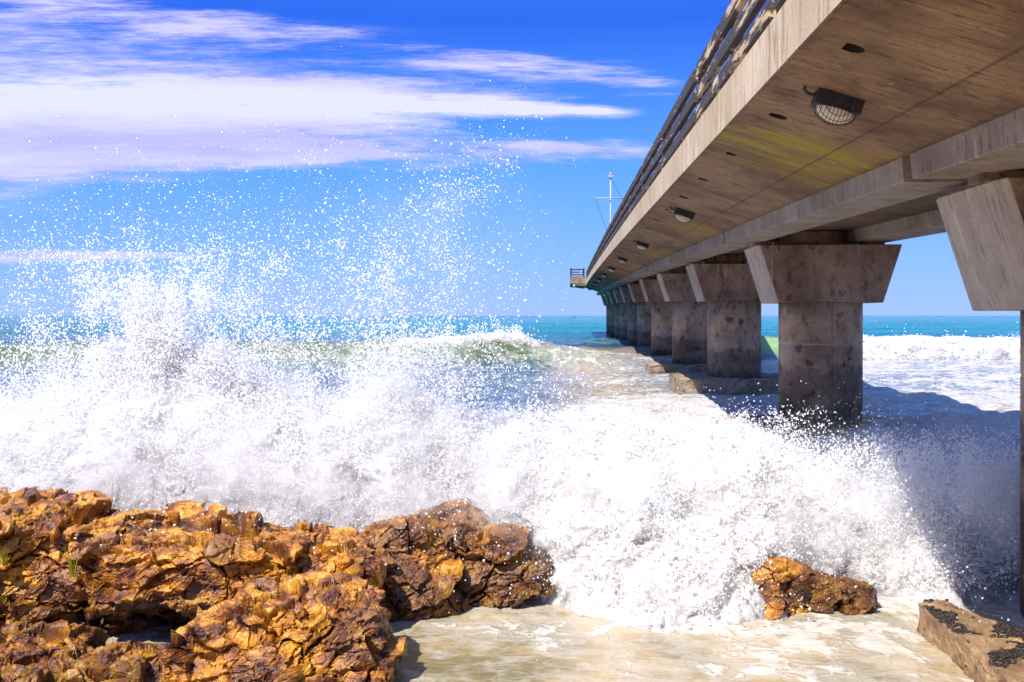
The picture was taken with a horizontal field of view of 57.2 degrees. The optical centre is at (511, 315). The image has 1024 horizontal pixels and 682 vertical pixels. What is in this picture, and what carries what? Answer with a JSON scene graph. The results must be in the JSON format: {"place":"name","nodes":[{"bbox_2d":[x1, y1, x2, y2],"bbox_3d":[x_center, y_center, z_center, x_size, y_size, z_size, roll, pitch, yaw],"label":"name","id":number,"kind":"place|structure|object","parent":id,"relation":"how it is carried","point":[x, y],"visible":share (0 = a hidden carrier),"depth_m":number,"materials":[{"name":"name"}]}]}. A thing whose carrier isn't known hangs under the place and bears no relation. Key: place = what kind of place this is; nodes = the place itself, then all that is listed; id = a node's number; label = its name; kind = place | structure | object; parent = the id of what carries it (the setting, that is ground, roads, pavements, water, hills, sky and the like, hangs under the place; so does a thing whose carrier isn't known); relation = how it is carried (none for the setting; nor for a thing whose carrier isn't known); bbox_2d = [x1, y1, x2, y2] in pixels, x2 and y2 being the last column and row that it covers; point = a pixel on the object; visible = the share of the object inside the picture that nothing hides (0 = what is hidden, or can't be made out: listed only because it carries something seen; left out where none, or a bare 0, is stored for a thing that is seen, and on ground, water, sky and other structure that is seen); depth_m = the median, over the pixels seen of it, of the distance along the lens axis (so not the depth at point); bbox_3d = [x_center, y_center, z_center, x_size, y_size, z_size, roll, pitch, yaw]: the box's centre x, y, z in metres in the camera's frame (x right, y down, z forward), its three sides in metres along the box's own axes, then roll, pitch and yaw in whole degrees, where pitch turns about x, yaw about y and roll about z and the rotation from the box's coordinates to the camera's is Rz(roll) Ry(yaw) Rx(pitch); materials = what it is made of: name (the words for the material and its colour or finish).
{"place":"outdoors","nodes":[
{"label":"outdoors","id":0,"kind":"place"},
{"bbox_2d":[0,0,1019,315],"label":"sky","id":1,"kind":"structure","parent":0,"point":[606,77],"materials":[{"name":"blue"}]},
{"bbox_2d":[0,316,1023,681],"bbox_3d":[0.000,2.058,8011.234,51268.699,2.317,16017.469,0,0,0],"label":"sea","id":2,"kind":"structure","parent":0,"point":[534,640],"depth_m":19.89,"materials":[{"name":"liquid"}]},
{"bbox_2d":[0,346,1019,628],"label":"breaking wave","id":3,"kind":"object","parent":2,"relation":"on","point":[210,492],"visible":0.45,"depth_m":10.51,"materials":[{"name":"white liquid"}]},
{"bbox_2d":[0,46,1022,639],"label":"sea spray","id":4,"kind":"object","parent":2,"relation":"on","point":[156,352],"visible":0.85,"depth_m":10.91,"materials":[{"name":"white liquid"}]},
{"bbox_2d":[413,310,1019,360],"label":"breaker spray","id":5,"kind":"object","parent":2,"relation":"on","point":[512,334],"visible":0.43,"depth_m":51.12,"materials":[{"name":"white liquid"}]},
{"bbox_2d":[862,335,1019,360],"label":"breaking wave","id":6,"kind":"object","parent":2,"relation":"on","point":[950,355],"visible":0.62,"depth_m":51.28,"materials":[{"name":"white liquid"}]},
{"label":"beach","id":7,"kind":"structure","parent":0,"visible":0},
{"bbox_2d":[0,620,163,681],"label":"rock","id":8,"kind":"object","parent":7,"relation":"on","point":[43,651],"visible":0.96,"depth_m":7.95,"materials":[{"name":"brown stone"}]},
{"bbox_2d":[0,486,471,635],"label":"rock","id":9,"kind":"object","parent":7,"relation":"on","point":[128,582],"visible":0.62,"depth_m":8.83,"materials":[{"name":"brown stone"}]},
{"bbox_2d":[0,548,8,565],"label":"weed tuft","id":10,"kind":"object","parent":9,"relation":"on","point":[4,561],"visible":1,"depth_m":8.53,"materials":[{"name":"green plant"}]},
{"bbox_2d":[62,548,79,577],"bbox_3d":[-4.051,2.255,8.594,0.206,0.294,0.087,0,0,-12],"label":"weed tuft","id":11,"kind":"object","parent":9,"relation":"on","point":[72,569],"visible":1,"depth_m":8.60,"materials":[{"name":"green plant"}]},
{"bbox_2d":[159,570,406,681],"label":"rock","id":12,"kind":"object","parent":7,"relation":"on","point":[315,626],"visible":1,"depth_m":7.59,"materials":[{"name":"brown stone"}]},
{"bbox_2d":[361,498,555,607],"bbox_3d":[-0.818,3.044,10.245,2.612,1.963,1.454,0,0,0],"label":"rock","id":13,"kind":"object","parent":7,"relation":"on","point":[489,586],"visible":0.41,"depth_m":9.85,"materials":[{"name":"brown stone"}]},
{"bbox_2d":[570,0,1023,617],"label":"pier","id":14,"kind":"structure","parent":7,"relation":"on","point":[784,194],"depth_m":12.28,"materials":[{"name":"concrete"}]},
{"bbox_2d":[595,172,622,228],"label":"signal mast","id":15,"kind":"object","parent":14,"relation":"on","point":[610,176],"visible":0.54,"depth_m":97.47,"materials":[{"name":"white metal"}]},
{"bbox_2d":[608,266,614,271],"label":"bulkhead lamp","id":16,"kind":"object","parent":14,"relation":"attached to","point":[611,269],"visible":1,"depth_m":52.57,"materials":[{"name":"metal"}]},
{"bbox_2d":[616,256,627,263],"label":"bulkhead lamp","id":17,"kind":"object","parent":14,"relation":"attached to","point":[621,260],"visible":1,"depth_m":41.49,"materials":[{"name":"metal"}]},
{"bbox_2d":[633,240,648,250],"bbox_3d":[4.161,-2.262,30.503,0.531,0.272,0.248,18,1,3],"label":"bulkhead lamp","id":18,"kind":"object","parent":14,"relation":"attached to","point":[641,246],"visible":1,"depth_m":30.41,"materials":[{"name":"metal"}]},
{"bbox_2d":[670,206,694,222],"bbox_3d":[3.486,-2.063,19.424,0.531,0.272,0.248,18,1,3],"label":"bulkhead lamp","id":19,"kind":"object","parent":14,"relation":"attached to","point":[682,215],"visible":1,"depth_m":19.33,"materials":[{"name":"metal"}]},
{"bbox_2d":[803,86,864,125],"bbox_3d":[2.812,-1.841,8.344,0.531,0.272,0.248,18,1,3],"label":"bulkhead lamp","id":20,"kind":"object","parent":14,"relation":"attached to","point":[833,108],"visible":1,"depth_m":8.26,"materials":[{"name":"metal"}]},
{"bbox_2d":[752,553,877,619],"bbox_3d":[3.103,3.162,9.905,1.715,1.349,0.868,0,0,-14],"label":"rock","id":21,"kind":"object","parent":7,"relation":"on","point":[786,574],"visible":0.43,"depth_m":9.61,"materials":[{"name":"brown stone"}]},
{"bbox_2d":[916,599,1023,681],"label":"foundation slab","id":22,"kind":"structure","parent":7,"relation":"on","point":[971,659],"depth_m":8.29,"materials":[{"name":"concrete"}]},
{"bbox_2d":[923,599,1023,667],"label":"mussels","id":23,"kind":"object","parent":22,"relation":"on","point":[1008,630],"visible":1,"depth_m":8.39,"materials":[{"name":"black"}]}
]}

